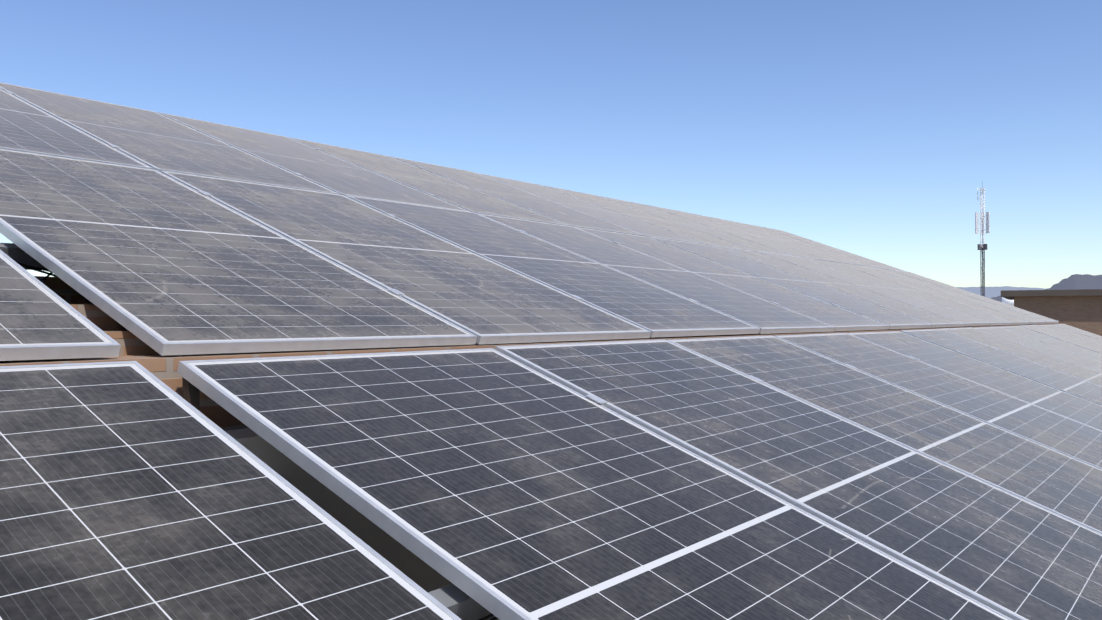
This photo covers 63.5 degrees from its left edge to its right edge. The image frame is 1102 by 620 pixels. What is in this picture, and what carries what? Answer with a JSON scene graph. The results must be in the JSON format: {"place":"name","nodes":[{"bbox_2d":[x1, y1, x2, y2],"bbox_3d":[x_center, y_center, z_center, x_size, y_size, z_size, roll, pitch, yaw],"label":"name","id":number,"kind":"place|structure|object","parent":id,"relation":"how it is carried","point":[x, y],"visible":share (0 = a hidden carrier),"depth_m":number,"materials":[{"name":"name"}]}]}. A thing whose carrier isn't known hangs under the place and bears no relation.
{"place":"outdoors","nodes":[
{"label":"outdoors","id":0,"kind":"place"},
{"bbox_2d":[0,0,1101,288],"label":"sky","id":1,"kind":"structure","parent":0,"point":[870,129],"materials":[{"name":"blue"}]},
{"bbox_2d":[957,286,1048,297],"bbox_3d":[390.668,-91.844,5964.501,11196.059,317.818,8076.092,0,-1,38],"label":"mountains","id":2,"kind":"structure","parent":0,"point":[990,292],"depth_m":7879.80,"materials":[{"name":"stone"}]},
{"bbox_2d":[990,274,1101,301],"bbox_3d":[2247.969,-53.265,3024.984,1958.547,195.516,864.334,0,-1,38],"label":"mountains","id":3,"kind":"structure","parent":0,"point":[1078,281],"depth_m":3516.11,"materials":[{"name":"grey stone"}]},
{"label":"ground","id":4,"kind":"structure","parent":0,"visible":0},
{"bbox_2d":[0,243,494,619],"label":"mounting rail","id":5,"kind":"object","parent":4,"relation":"on","point":[458,602],"visible":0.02,"depth_m":1.64,"materials":[{"name":"metal"}]},
{"bbox_2d":[0,250,120,360],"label":"solar panel","id":6,"kind":"object","parent":5,"relation":"on","point":[39,320],"visible":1,"depth_m":2.09,"materials":[{"name":"black glass"}]},
{"bbox_2d":[0,88,153,168],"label":"solar panel","id":7,"kind":"object","parent":5,"relation":"on","point":[26,127],"visible":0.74,"depth_m":4.46,"materials":[{"name":"grey glass"}]},
{"bbox_2d":[0,82,338,193],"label":"solar panel","id":8,"kind":"object","parent":5,"relation":"on","point":[155,140],"visible":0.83,"depth_m":5.37,"materials":[{"name":"grey glass"}]},
{"bbox_2d":[0,361,461,619],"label":"solar panel","id":9,"kind":"object","parent":5,"relation":"on","point":[132,490],"visible":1,"depth_m":1.47,"materials":[{"name":"black glass"}]},
{"bbox_2d":[0,149,476,355],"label":"solar panel","id":10,"kind":"object","parent":5,"relation":"on","point":[160,263],"visible":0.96,"depth_m":2.96,"materials":[{"name":"grey glass"}]},
{"bbox_2d":[15,261,497,619],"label":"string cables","id":11,"kind":"object","parent":5,"relation":"attached to","point":[42,280],"depth_m":2.81,"materials":[{"name":"black plastic"}]},
{"bbox_2d":[157,112,469,211],"bbox_3d":[-1.749,-1.067,6.434,2.278,0.033,1.134,25,14,35],"label":"solar panel","id":12,"kind":"object","parent":5,"relation":"on","point":[332,172],"visible":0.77,"depth_m":6.32,"materials":[{"name":"grey glass"}]},
{"bbox_2d":[159,170,650,344],"bbox_3d":[-0.746,-0.283,4.195,2.278,0.032,1.134,25,15,35],"label":"solar panel","id":13,"kind":"object","parent":5,"relation":"on","point":[484,300],"visible":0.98,"depth_m":3.98,"materials":[{"name":"grey glass"}]},
{"bbox_2d":[288,137,569,225],"bbox_3d":[-1.045,-1.060,7.350,2.278,0.034,1.134,25,15,35],"label":"solar panel","id":14,"kind":"object","parent":5,"relation":"on","point":[470,199],"visible":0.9,"depth_m":7.24,"materials":[{"name":"grey glass"}]},
{"bbox_2d":[390,156,644,235],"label":"solar panel","id":15,"kind":"object","parent":5,"relation":"on","point":[537,204],"visible":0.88,"depth_m":8.16,"materials":[{"name":"grey glass"}]},
{"bbox_2d":[6,91,1089,405],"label":"panel clamps","id":16,"kind":"object","parent":5,"relation":"on","point":[592,397],"visible":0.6,"depth_m":5.03,"materials":[{"name":"metal"}]},
{"bbox_2d":[345,195,759,337],"bbox_3d":[-0.043,-0.279,5.114,2.278,0.032,1.134,25,15,35],"label":"solar panel","id":17,"kind":"object","parent":5,"relation":"on","point":[656,311],"visible":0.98,"depth_m":4.94,"materials":[{"name":"grey glass"}]},
{"bbox_2d":[474,172,704,243],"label":"solar panel","id":18,"kind":"object","parent":5,"relation":"on","point":[617,218],"visible":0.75,"depth_m":9.10,"materials":[{"name":"grey glass"}]},
{"bbox_2d":[177,348,1012,619],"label":"solar panel","id":19,"kind":"object","parent":5,"relation":"on","point":[498,485],"visible":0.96,"depth_m":2.02,"materials":[{"name":"black glass"}]},
{"bbox_2d":[542,185,754,250],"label":"solar panel","id":20,"kind":"object","parent":5,"relation":"on","point":[693,234],"visible":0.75,"depth_m":10.02,"materials":[{"name":"grey glass"}]},
{"bbox_2d":[477,213,835,333],"bbox_3d":[0.665,-0.269,6.027,2.278,0.033,1.134,25,15,35],"label":"solar panel","id":21,"kind":"object","parent":5,"relation":"on","point":[766,317],"visible":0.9,"depth_m":5.88,"materials":[{"name":"grey glass"}]},
{"bbox_2d":[600,196,793,255],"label":"solar panel","id":22,"kind":"object","parent":5,"relation":"on","point":[737,240],"visible":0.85,"depth_m":10.95,"materials":[{"name":"grey glass"}]},
{"bbox_2d":[575,227,888,330],"bbox_3d":[1.365,-0.262,6.939,2.278,0.032,1.134,25,15,35],"label":"solar panel","id":23,"kind":"object","parent":5,"relation":"on","point":[839,318],"visible":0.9,"depth_m":6.81,"materials":[{"name":"grey glass"}]},
{"bbox_2d":[648,205,828,260],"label":"solar panel","id":24,"kind":"object","parent":5,"relation":"on","point":[748,236],"visible":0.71,"depth_m":11.86,"materials":[{"name":"grey glass"}]},
{"bbox_2d":[690,213,858,264],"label":"solar panel","id":25,"kind":"object","parent":5,"relation":"on","point":[831,258],"visible":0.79,"depth_m":12.79,"materials":[{"name":"grey glass"}]},
{"bbox_2d":[650,237,930,328],"bbox_3d":[2.073,-0.256,7.852,2.278,0.030,1.134,25,15,35],"label":"solar panel","id":26,"kind":"object","parent":5,"relation":"on","point":[893,319],"visible":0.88,"depth_m":7.73,"materials":[{"name":"grey glass"}]},
{"bbox_2d":[496,339,1101,619],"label":"solar panel","id":27,"kind":"object","parent":5,"relation":"on","point":[1010,555],"visible":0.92,"depth_m":2.79,"materials":[{"name":"black glass"}]},
{"bbox_2d":[727,220,884,268],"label":"solar panel","id":28,"kind":"object","parent":5,"relation":"on","point":[817,248],"visible":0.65,"depth_m":13.73,"materials":[{"name":"grey glass"}]},
{"bbox_2d":[758,226,903,270],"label":"solar panel","id":29,"kind":"object","parent":5,"relation":"on","point":[830,248],"visible":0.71,"depth_m":14.62,"materials":[{"name":"grey glass"}]},
{"bbox_2d":[710,245,963,327],"bbox_3d":[2.776,-0.249,8.767,2.278,0.031,1.134,25,15,35],"label":"solar panel","id":30,"kind":"object","parent":5,"relation":"on","point":[934,320],"visible":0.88,"depth_m":8.66,"materials":[{"name":"grey glass"}]},
{"bbox_2d":[758,251,989,325],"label":"solar panel","id":31,"kind":"object","parent":5,"relation":"on","point":[966,320],"visible":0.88,"depth_m":9.59,"materials":[{"name":"grey glass"}]},
{"bbox_2d":[668,335,1101,533],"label":"solar panel","id":32,"kind":"object","parent":5,"relation":"on","point":[1061,484],"visible":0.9,"depth_m":3.79,"materials":[{"name":"grey glass"}]},
{"bbox_2d":[800,257,1011,325],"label":"solar panel","id":33,"kind":"object","parent":5,"relation":"on","point":[991,320],"visible":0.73,"depth_m":10.52,"materials":[{"name":"grey glass"}]},
{"bbox_2d":[834,262,1029,324],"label":"solar panel","id":34,"kind":"object","parent":5,"relation":"on","point":[977,307],"visible":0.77,"depth_m":11.44,"materials":[{"name":"grey glass"}]},
{"bbox_2d":[775,333,1101,468],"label":"solar panel","id":35,"kind":"object","parent":5,"relation":"on","point":[1082,442],"visible":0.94,"depth_m":4.78,"materials":[{"name":"grey glass"}]},
{"bbox_2d":[864,266,1044,323],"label":"solar panel","id":36,"kind":"object","parent":5,"relation":"on","point":[1031,320],"visible":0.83,"depth_m":12.35,"materials":[{"name":"grey glass"}]},
{"bbox_2d":[888,269,1058,323],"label":"solar panel","id":37,"kind":"object","parent":5,"relation":"on","point":[1047,320],"visible":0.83,"depth_m":13.27,"materials":[{"name":"grey glass"}]},
{"bbox_2d":[848,331,1101,430],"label":"solar panel","id":38,"kind":"object","parent":5,"relation":"on","point":[1073,407],"visible":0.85,"depth_m":5.76,"materials":[{"name":"grey glass"}]},
{"bbox_2d":[901,329,1101,405],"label":"solar panel","id":39,"kind":"object","parent":5,"relation":"on","point":[1055,379],"visible":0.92,"depth_m":6.69,"materials":[{"name":"grey glass"}]},
{"bbox_2d":[943,327,1101,385],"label":"solar panel","id":40,"kind":"object","parent":5,"relation":"on","point":[1044,359],"visible":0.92,"depth_m":7.68,"materials":[{"name":"grey glass"}]},
{"bbox_2d":[975,327,1101,372],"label":"solar panel","id":41,"kind":"object","parent":5,"relation":"on","point":[1072,357],"visible":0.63,"depth_m":8.64,"materials":[{"name":"grey glass"}]},
{"bbox_2d":[1001,326,1101,361],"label":"solar panel","id":42,"kind":"object","parent":5,"relation":"on","point":[1070,347],"visible":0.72,"depth_m":9.60,"materials":[{"name":"grey glass"}]},
{"bbox_2d":[1020,325,1101,353],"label":"solar panel","id":43,"kind":"object","parent":5,"relation":"on","point":[1067,338],"visible":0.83,"depth_m":10.53,"materials":[{"name":"grey glass"}]},
{"bbox_2d":[1039,325,1101,346],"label":"solar panel","id":44,"kind":"object","parent":5,"relation":"on","point":[1077,335],"visible":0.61,"depth_m":11.53,"materials":[{"name":"grey glass"}]},
{"bbox_2d":[1052,324,1101,340],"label":"solar panel","id":45,"kind":"object","parent":5,"relation":"on","point":[1082,332],"visible":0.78,"depth_m":12.46,"materials":[{"name":"grey glass"}]},
{"bbox_2d":[0,276,1060,619],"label":"roof","id":46,"kind":"structure","parent":4,"relation":"on","point":[350,518],"depth_m":2.37,"materials":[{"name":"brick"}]},
{"bbox_2d":[975,188,989,296],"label":"telecom mast","id":47,"kind":"object","parent":4,"relation":"on","point":[982,246],"visible":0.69,"depth_m":76.57,"materials":[{"name":"grey metal"}]},
{"bbox_2d":[1002,297,1013,305],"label":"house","id":48,"kind":"structure","parent":4,"relation":"on","point":[1007,301],"depth_m":84.77,"materials":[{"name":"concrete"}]},
{"bbox_2d":[1001,289,1101,335],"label":"parapet wall","id":49,"kind":"structure","parent":4,"relation":"on","point":[1081,309],"depth_m":41.44,"materials":[{"name":"concrete"}]}
]}

